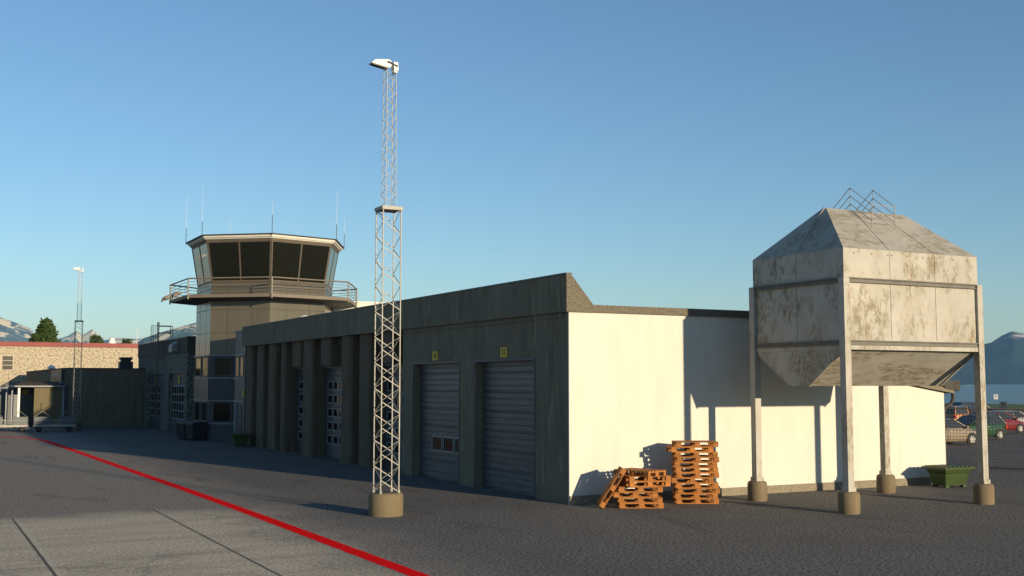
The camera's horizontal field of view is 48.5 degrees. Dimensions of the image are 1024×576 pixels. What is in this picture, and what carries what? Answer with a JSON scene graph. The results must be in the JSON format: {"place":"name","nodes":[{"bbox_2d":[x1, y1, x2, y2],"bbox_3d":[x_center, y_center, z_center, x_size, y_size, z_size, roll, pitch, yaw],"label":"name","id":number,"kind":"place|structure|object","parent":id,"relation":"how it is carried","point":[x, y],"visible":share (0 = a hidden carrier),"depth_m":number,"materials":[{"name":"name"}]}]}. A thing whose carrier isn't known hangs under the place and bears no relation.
{"place":"outdoors","nodes":[
{"label":"outdoors","id":0,"kind":"place"},
{"bbox_2d":[0,317,31,341],"bbox_3d":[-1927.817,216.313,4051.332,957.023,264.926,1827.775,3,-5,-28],"label":"mountains","id":1,"kind":"structure","parent":0,"point":[10,331],"depth_m":3767.93,"materials":[{"name":"white snow"}]},
{"bbox_2d":[0,341,138,386],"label":"terminal building","id":2,"kind":"structure","parent":0,"point":[18,360],"depth_m":119.96,"materials":[{"name":"beige stone"}]},
{"bbox_2d":[0,355,13,369],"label":"window","id":3,"kind":"structure","parent":2,"relation":"in","point":[7,361],"depth_m":117.72,"materials":[{"name":"white glass"}]},
{"bbox_2d":[108,338,115,342],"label":"roof cowl","id":4,"kind":"object","parent":2,"relation":"on","point":[111,340],"visible":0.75,"depth_m":124.42,"materials":[{"name":"white paint"}]},
{"bbox_2d":[26,368,144,426],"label":"dark building","id":5,"kind":"structure","parent":0,"point":[112,397],"depth_m":89.02,"materials":[{"name":"paint"}]},
{"bbox_2d":[118,357,132,367],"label":"roof ventilator","id":6,"kind":"object","parent":5,"relation":"on","point":[125,362],"visible":0.95,"depth_m":90.01,"materials":[{"name":"paint"}]},
{"bbox_2d":[58,330,142,343],"bbox_3d":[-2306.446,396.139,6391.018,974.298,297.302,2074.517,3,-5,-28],"label":"mountains","id":7,"kind":"structure","parent":0,"point":[70,338],"depth_m":6037.19,"materials":[{"name":"white snow"}]},
{"bbox_2d":[136,323,195,343],"bbox_3d":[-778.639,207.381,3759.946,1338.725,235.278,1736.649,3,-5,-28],"label":"mountains","id":8,"kind":"structure","parent":0,"point":[187,330],"depth_m":3403.53,"materials":[{"name":"white snow"}]},
{"bbox_2d":[138,336,195,431],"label":"annex building","id":9,"kind":"structure","parent":0,"point":[175,401],"depth_m":81.82,"materials":[{"name":"black paint"}]},
{"bbox_2d":[149,374,160,428],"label":"roller door","id":10,"kind":"structure","parent":9,"relation":"in","point":[152,423],"depth_m":87.39,"materials":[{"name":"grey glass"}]},
{"bbox_2d":[149,322,172,421],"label":"caged ladder","id":11,"kind":"object","parent":9,"relation":"attached to","point":[158,358],"visible":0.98,"depth_m":83.54,"materials":[{"name":"grey metal"}]},
{"bbox_2d":[169,341,177,351],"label":"wall floodlight","id":12,"kind":"object","parent":9,"relation":"attached to","point":[173,347],"depth_m":79.12,"materials":[{"name":"grey metal"}]},
{"bbox_2d":[170,373,184,431],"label":"roller door","id":13,"kind":"structure","parent":9,"relation":"in","point":[178,389],"depth_m":79.97,"materials":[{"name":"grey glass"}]},
{"bbox_2d":[161,206,356,440],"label":"control tower","id":14,"kind":"structure","parent":0,"point":[245,279],"depth_m":68.10,"materials":[{"name":"grey concrete"}]},
{"bbox_2d":[194,401,200,420],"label":"window","id":15,"kind":"structure","parent":14,"relation":"in","point":[197,404],"depth_m":70.21,"materials":[{"name":"black glass"}]},
{"bbox_2d":[193,247,203,283],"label":"cab window","id":16,"kind":"structure","parent":14,"relation":"in","point":[196,253],"depth_m":70.98,"materials":[{"name":"clear glass"}]},
{"bbox_2d":[195,357,201,376],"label":"window","id":17,"kind":"structure","parent":14,"relation":"in","point":[198,361],"depth_m":70.43,"materials":[{"name":"beige glass"}]},
{"bbox_2d":[192,242,211,286],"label":"cab window frame","id":18,"kind":"structure","parent":14,"relation":"in","point":[206,242],"depth_m":70.07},
{"bbox_2d":[201,401,207,421],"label":"window","id":19,"kind":"structure","parent":14,"relation":"in","point":[204,404],"depth_m":68.55,"materials":[{"name":"black glass"}]},
{"bbox_2d":[200,243,210,282],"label":"cab window","id":20,"kind":"structure","parent":14,"relation":"in","point":[203,249],"depth_m":69.28,"materials":[{"name":"clear glass"}]},
{"bbox_2d":[202,357,208,376],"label":"window","id":21,"kind":"structure","parent":14,"relation":"in","point":[205,360],"depth_m":68.78,"materials":[{"name":"beige glass"}]},
{"bbox_2d":[212,402,231,422],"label":"window","id":22,"kind":"structure","parent":14,"relation":"in","point":[221,411],"depth_m":67.58,"materials":[{"name":"black glass"}]},
{"bbox_2d":[213,357,232,376],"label":"window","id":23,"kind":"structure","parent":14,"relation":"in","point":[222,366],"depth_m":67.80,"materials":[{"name":"black glass"}]},
{"bbox_2d":[209,242,239,280],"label":"cab window","id":24,"kind":"structure","parent":14,"relation":"in","point":[224,257],"depth_m":68.20,"materials":[{"name":"black glass"}]},
{"bbox_2d":[207,240,271,282],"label":"cab window frame","id":25,"kind":"structure","parent":14,"relation":"in","point":[240,280],"depth_m":68.01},
{"bbox_2d":[240,242,269,279],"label":"cab window","id":26,"kind":"structure","parent":14,"relation":"in","point":[255,256],"depth_m":67.85,"materials":[{"name":"black glass"}]},
{"bbox_2d":[272,242,300,280],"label":"cab window","id":27,"kind":"structure","parent":14,"relation":"in","point":[286,256],"depth_m":68.31,"materials":[{"name":"black glass"}]},
{"bbox_2d":[270,240,330,284],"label":"cab window frame","id":28,"kind":"structure","parent":14,"relation":"in","point":[272,240],"depth_m":68.91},
{"bbox_2d":[299,244,328,282],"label":"cab window","id":29,"kind":"structure","parent":14,"relation":"in","point":[314,258],"depth_m":69.56,"materials":[{"name":"black glass"}]},
{"bbox_2d":[325,248,333,284],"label":"cab window","id":30,"kind":"structure","parent":14,"relation":"in","point":[332,251],"depth_m":71.31,"materials":[{"name":"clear glass"}]},
{"bbox_2d":[325,246,338,289],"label":"cab window frame","id":31,"kind":"structure","parent":14,"relation":"in","point":[328,286],"depth_m":72.13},
{"bbox_2d":[329,252,337,286],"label":"cab window","id":32,"kind":"structure","parent":14,"relation":"in","point":[335,255],"depth_m":73.22,"materials":[{"name":"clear glass"}]},
{"bbox_2d":[332,301,385,311],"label":"block","id":33,"kind":"structure","parent":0,"point":[360,304],"depth_m":74.89,"materials":[{"name":"concrete"}]},
{"bbox_2d":[0,410,1023,575],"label":"ground","id":34,"kind":"structure","parent":0,"point":[64,512],"depth_m":27.44,"materials":[{"name":"grey asphalt"}]},
{"bbox_2d":[0,411,27,431],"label":"baggage cart","id":35,"kind":"object","parent":34,"relation":"on","point":[21,423],"visible":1,"depth_m":78.68,"materials":[{"name":"metal"}]},
{"bbox_2d":[0,382,67,427],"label":"baggage shed","id":36,"kind":"structure","parent":34,"relation":"on","point":[50,399],"depth_m":87.30,"materials":[{"name":"brown wood"}]},
{"bbox_2d":[28,317,60,341],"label":"conifer tree","id":37,"kind":"object","parent":34,"relation":"on","point":[45,331],"visible":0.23,"depth_m":149.65,"materials":[{"name":"green plant"}]},
{"bbox_2d":[25,411,74,431],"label":"baggage cart","id":38,"kind":"object","parent":34,"relation":"on","point":[68,423],"visible":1,"depth_m":79.35,"materials":[{"name":"metal"}]},
{"bbox_2d":[72,267,83,429],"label":"lattice mast","id":39,"kind":"object","parent":34,"relation":"on","point":[78,269],"visible":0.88,"depth_m":84.08,"materials":[{"name":"grey metal"}]},
{"bbox_2d":[77,387,80,430],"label":"marker pole","id":40,"kind":"object","parent":34,"relation":"on","point":[79,409],"visible":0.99,"depth_m":80.96,"materials":[{"name":"metal"}]},
{"bbox_2d":[89,334,103,342],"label":"bushy tree","id":41,"kind":"object","parent":34,"relation":"on","point":[97,337],"visible":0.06,"depth_m":150.07,"materials":[{"name":"green plant"}]},
{"bbox_2d":[122,338,132,343],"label":"bushy tree","id":42,"kind":"object","parent":34,"relation":"on","point":[128,341],"visible":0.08,"depth_m":150.09,"materials":[{"name":"green plant"}]},
{"bbox_2d":[176,420,188,438],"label":"wheeled bin","id":43,"kind":"object","parent":34,"relation":"on","point":[177,428],"visible":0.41,"depth_m":69.47,"materials":[{"name":"paint"}]},
{"bbox_2d":[178,420,195,439],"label":"wheeled bin","id":44,"kind":"object","parent":34,"relation":"on","point":[182,430],"visible":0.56,"depth_m":68.22,"materials":[{"name":"paint"}]},
{"bbox_2d":[184,421,207,440],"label":"wheeled bin","id":45,"kind":"object","parent":34,"relation":"on","point":[195,430],"visible":1,"depth_m":67.13,"materials":[{"name":"paint"}]},
{"bbox_2d":[0,436,429,575],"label":"road marking","id":46,"kind":"object","parent":34,"relation":"on","point":[367,556],"visible":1,"depth_m":27.38,"materials":[{"name":"red paint"}]},
{"bbox_2d":[233,330,246,432],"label":"link block","id":47,"kind":"structure","parent":34,"relation":"on","point":[240,355],"depth_m":64.58,"materials":[{"name":"grey paint"}]},
{"bbox_2d":[236,357,239,376],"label":"window","id":48,"kind":"structure","parent":47,"relation":"in","point":[238,358],"depth_m":65.05,"materials":[{"name":"beige glass"}]},
{"bbox_2d":[237,404,241,432],"bbox_3d":[-15.426,7.692,64.285,0.028,2.200,0.950,3,-5,-28],"label":"door","id":49,"kind":"structure","parent":47,"relation":"in","point":[239,408],"depth_m":64.27,"materials":[{"name":"paint"}]},
{"bbox_2d":[240,356,243,376],"bbox_3d":[-15.265,4.448,64.244,0.037,1.140,0.650,3,-5,-28],"label":"window","id":50,"kind":"structure","parent":47,"relation":"in","point":[242,358],"depth_m":64.14,"materials":[{"name":"grey glass"}]},
{"bbox_2d":[230,433,250,446],"bbox_3d":[-14.635,8.189,61.229,1.080,0.700,1.400,1,-5,-16],"label":"grit bin","id":51,"kind":"object","parent":34,"relation":"on","point":[240,438],"visible":1,"depth_m":60.72,"materials":[{"name":"green plastic"}]},
{"bbox_2d":[368,59,402,516],"bbox_3d":[-3.308,-0.098,29.781,1.020,11.970,0.900,3,-5,-28],"label":"lattice mast","id":52,"kind":"object","parent":34,"relation":"on","point":[385,503],"visible":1,"depth_m":29.66,"materials":[{"name":"metal"}]},
{"bbox_2d":[597,466,625,508],"bbox_3d":[2.745,5.489,31.328,0.144,1.200,0.800,32,-4,2],"label":"wooden pallet","id":53,"kind":"object","parent":34,"relation":"on","point":[609,489],"visible":1,"depth_m":31.14,"materials":[{"name":"orange wood"}]},
{"bbox_2d":[617,502,663,507],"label":"wooden pallet","id":54,"kind":"object","parent":34,"relation":"on","point":[640,505],"visible":0.73,"depth_m":30.98,"materials":[{"name":"orange wood"}]},
{"bbox_2d":[616,495,662,502],"bbox_3d":[3.508,5.827,31.391,1.200,0.144,0.800,0,-5,0],"label":"wooden pallet","id":55,"kind":"object","parent":54,"relation":"on","point":[659,499],"visible":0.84,"depth_m":31.03,"materials":[{"name":"orange wood"}]},
{"bbox_2d":[610,489,657,497],"bbox_3d":[3.368,5.684,31.422,1.200,0.144,0.800,0,-5,-2],"label":"wooden pallet","id":56,"kind":"object","parent":55,"relation":"on","point":[615,494],"visible":0.81,"depth_m":31.05,"materials":[{"name":"orange wood"}]},
{"bbox_2d":[616,484,662,491],"bbox_3d":[3.519,5.537,31.405,1.200,0.144,0.800,0,-5,0],"label":"wooden pallet","id":57,"kind":"object","parent":56,"relation":"on","point":[619,488],"visible":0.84,"depth_m":31.01,"materials":[{"name":"orange wood"}]},
{"bbox_2d":[619,480,669,486],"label":"wooden pallet","id":58,"kind":"object","parent":57,"relation":"on","point":[646,484],"visible":0.78,"depth_m":31.19,"materials":[{"name":"orange wood"}]},
{"bbox_2d":[621,475,670,481],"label":"wooden pallet","id":59,"kind":"object","parent":58,"relation":"on","point":[628,478],"visible":0.78,"depth_m":31.16,"materials":[{"name":"orange wood"}]},
{"bbox_2d":[614,468,665,476],"bbox_3d":[3.539,5.106,31.482,1.200,0.144,0.800,-5,-7,44],"label":"wooden pallet","id":60,"kind":"object","parent":59,"relation":"on","point":[646,473],"visible":0.92,"depth_m":31.20,"materials":[{"name":"orange wood"}]},
{"bbox_2d":[672,496,718,503],"bbox_3d":[5.256,6.070,32.534,1.200,0.144,0.800,0,-5,0],"label":"wooden pallet","id":61,"kind":"object","parent":34,"relation":"on","point":[696,501],"visible":0.77,"depth_m":32.14,"materials":[{"name":"orange wood"}]},
{"bbox_2d":[672,491,717,498],"bbox_3d":[5.237,5.926,32.553,1.200,0.144,0.800,0,-5,1],"label":"wooden pallet","id":62,"kind":"object","parent":61,"relation":"on","point":[676,495],"visible":0.73,"depth_m":32.17,"materials":[{"name":"orange wood"}]},
{"bbox_2d":[673,486,719,493],"bbox_3d":[5.287,5.780,32.549,1.200,0.144,0.800,0,-5,-1],"label":"wooden pallet","id":63,"kind":"object","parent":62,"relation":"on","point":[698,490],"visible":0.83,"depth_m":32.16,"materials":[{"name":"orange wood"}]},
{"bbox_2d":[672,481,718,487],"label":"wooden pallet","id":64,"kind":"object","parent":63,"relation":"on","point":[698,485],"visible":0.79,"depth_m":32.18,"materials":[{"name":"orange wood"}]},
{"bbox_2d":[670,476,713,482],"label":"wooden pallet","id":65,"kind":"object","parent":64,"relation":"on","point":[692,480],"visible":0.62,"depth_m":32.21,"materials":[{"name":"orange wood"}]},
{"bbox_2d":[672,471,718,477],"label":"wooden pallet","id":66,"kind":"object","parent":65,"relation":"on","point":[695,475],"visible":0.78,"depth_m":32.20,"materials":[{"name":"orange wood"}]},
{"bbox_2d":[672,466,717,472],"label":"wooden pallet","id":67,"kind":"object","parent":66,"relation":"on","point":[696,470],"visible":0.72,"depth_m":32.22,"materials":[{"name":"orange wood"}]},
{"bbox_2d":[671,461,716,467],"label":"wooden pallet","id":68,"kind":"object","parent":67,"relation":"on","point":[693,464],"visible":0.92,"depth_m":32.22,"materials":[{"name":"orange wood"}]},
{"bbox_2d":[673,456,718,461],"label":"wooden pallet","id":69,"kind":"object","parent":68,"relation":"on","point":[696,459],"visible":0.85,"depth_m":32.26,"materials":[{"name":"orange wood"}]},
{"bbox_2d":[672,451,717,456],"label":"wooden pallet","id":70,"kind":"object","parent":69,"relation":"on","point":[696,454],"visible":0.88,"depth_m":32.25,"materials":[{"name":"orange wood"}]},
{"bbox_2d":[666,446,712,451],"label":"wooden pallet","id":71,"kind":"object","parent":70,"relation":"on","point":[686,449],"visible":0.86,"depth_m":32.28,"materials":[{"name":"orange wood"}]},
{"bbox_2d":[672,440,717,446],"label":"wooden pallet","id":72,"kind":"object","parent":71,"relation":"on","point":[694,443],"visible":1,"depth_m":32.47,"materials":[{"name":"orange wood"}]},
{"bbox_2d":[747,188,994,514],"bbox_3d":[10.264,1.620,32.989,5.690,9.098,4.230,3,-5,-28],"label":"silo","id":73,"kind":"object","parent":34,"relation":"on","point":[845,300],"visible":1,"depth_m":31.88,"materials":[{"name":"metal"}]},
{"bbox_2d":[921,464,975,487],"bbox_3d":[14.432,6.215,37.506,1.400,0.700,1.080,2,-5,-25],"label":"grit bin","id":74,"kind":"object","parent":34,"relation":"on","point":[945,475],"visible":1,"depth_m":37.21,"materials":[{"name":"green plastic"}]},
{"bbox_2d":[945,406,968,419],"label":"parked car","id":75,"kind":"object","parent":34,"relation":"on","point":[964,413],"visible":0.07,"depth_m":88.32,"materials":[{"name":"orange paint"}]},
{"bbox_2d":[946,418,975,444],"bbox_3d":[24.045,8.006,63.262,4.010,1.542,1.960,2,-5,-25],"label":"parked car","id":76,"kind":"object","parent":34,"relation":"on","point":[961,429],"visible":0.34,"depth_m":62.72,"materials":[{"name":"beige paint"}]},
{"bbox_2d":[964,406,974,414],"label":"parked car","id":77,"kind":"object","parent":34,"relation":"on","point":[971,411],"visible":0.02,"depth_m":90.20,"materials":[{"name":"blue paint"}]},
{"bbox_2d":[951,402,993,410],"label":"parked car","id":78,"kind":"object","parent":34,"relation":"on","point":[963,403],"visible":0.03,"depth_m":95.60,"materials":[{"name":"blue paint"}]},
{"bbox_2d":[957,414,1007,439],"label":"parked car","id":79,"kind":"object","parent":34,"relation":"on","point":[965,419],"visible":0.23,"depth_m":68.55,"materials":[{"name":"green paint"}]},
{"bbox_2d":[944,403,1023,410],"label":"grass","id":80,"kind":"structure","parent":34,"relation":"on","point":[1008,406],"depth_m":166.05,"materials":[{"name":"green plant"}]},
{"bbox_2d":[945,408,1023,468],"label":"fence","id":81,"kind":"object","parent":34,"relation":"on","point":[999,437],"visible":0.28,"depth_m":45.28,"materials":[{"name":"metal"}]},
{"bbox_2d":[994,394,997,447],"bbox_3d":[25.568,7.032,59.903,0.210,2.830,0.056,-2,-5,22],"label":"notice sign","id":82,"kind":"object","parent":34,"relation":"on","point":[995,396],"visible":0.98,"depth_m":59.97,"materials":[{"name":"white metal"}]},
{"bbox_2d":[973,411,1023,432],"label":"parked car","id":83,"kind":"object","parent":34,"relation":"on","point":[1016,422],"visible":0.18,"depth_m":77.78,"materials":[{"name":"red paint"}]},
{"bbox_2d":[999,402,1006,447],"bbox_3d":[26.004,7.238,60.029,0.360,2.440,0.069,-2,-5,22],"label":"parking sign","id":84,"kind":"object","parent":34,"relation":"on","point":[1003,404],"visible":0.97,"depth_m":60.07,"materials":[{"name":"metal"}]},
{"bbox_2d":[996,410,1023,430],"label":"parked car","id":85,"kind":"object","parent":34,"relation":"on","point":[1013,413],"visible":0.03,"depth_m":82.78,"materials":[{"name":"beige paint"}]},
{"bbox_2d":[0,0,1023,343],"label":"sky","id":86,"kind":"structure","parent":0,"point":[645,152],"materials":[{"name":"blue"}]},
{"bbox_2d":[242,272,959,504],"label":"garage building","id":87,"kind":"structure","parent":0,"point":[575,396],"depth_m":36.17,"materials":[{"name":"paint"}]},
{"bbox_2d":[296,369,302,452],"bbox_3d":[-10.075,6.016,55.572,0.120,4.090,2.850,3,-5,-28],"label":"roller door","id":88,"kind":"structure","parent":87,"relation":"in","point":[300,371],"depth_m":56.37,"materials":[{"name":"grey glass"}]},
{"bbox_2d":[325,368,341,458],"bbox_3d":[-7.995,5.688,51.652,0.120,4.090,2.950,3,-5,-28],"label":"roller door","id":89,"kind":"structure","parent":87,"relation":"in","point":[333,376],"depth_m":51.91,"materials":[{"name":"grey metal"}]},
{"bbox_2d":[384,366,402,469],"bbox_3d":[-4.467,5.132,45.000,0.120,4.090,3.150,3,-5,-28],"label":"roller door","id":90,"kind":"structure","parent":87,"relation":"in","point":[387,384],"depth_m":45.48,"materials":[{"name":"grey metal"}]},
{"bbox_2d":[432,351,437,360],"bbox_3d":[-2.742,2.417,40.438,0.026,0.320,0.470,3,-5,-28],"label":"number sign","id":91,"kind":"object","parent":87,"relation":"attached to","point":[434,355],"visible":1,"depth_m":40.42,"materials":[{"name":"yellow metal"}]},
{"bbox_2d":[419,363,458,481],"bbox_3d":[-2.463,4.747,40.392,0.120,4.090,4.000,3,-5,-28],"label":"roller door","id":92,"kind":"structure","parent":87,"relation":"in","point":[439,383],"depth_m":40.59,"materials":[{"name":"grey metal"}]},
{"bbox_2d":[500,347,506,357],"bbox_3d":[-0.265,2.027,35.769,0.026,0.320,0.430,3,-5,-28],"label":"number sign","id":93,"kind":"object","parent":87,"relation":"attached to","point":[503,351],"visible":1,"depth_m":35.77,"materials":[{"name":"yellow metal"}]},
{"bbox_2d":[482,361,533,495],"bbox_3d":[0.002,4.361,35.778,0.090,4.090,4.010,3,-5,-28],"label":"roller door","id":94,"kind":"structure","parent":87,"relation":"in","point":[508,387],"depth_m":35.88,"materials":[{"name":"grey metal"}]},
{"bbox_2d":[944,384,1023,403],"bbox_3d":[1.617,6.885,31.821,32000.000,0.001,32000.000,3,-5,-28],"label":"water","id":95,"kind":"structure","parent":0,"point":[1011,393],"depth_m":436.70,"materials":[{"name":"blue liquid"}]},
{"bbox_2d":[949,331,1023,383],"bbox_3d":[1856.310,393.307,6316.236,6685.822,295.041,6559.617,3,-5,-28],"label":"mountains","id":96,"kind":"structure","parent":0,"point":[1004,358],"depth_m":5799.00,"materials":[{"name":"stone"}]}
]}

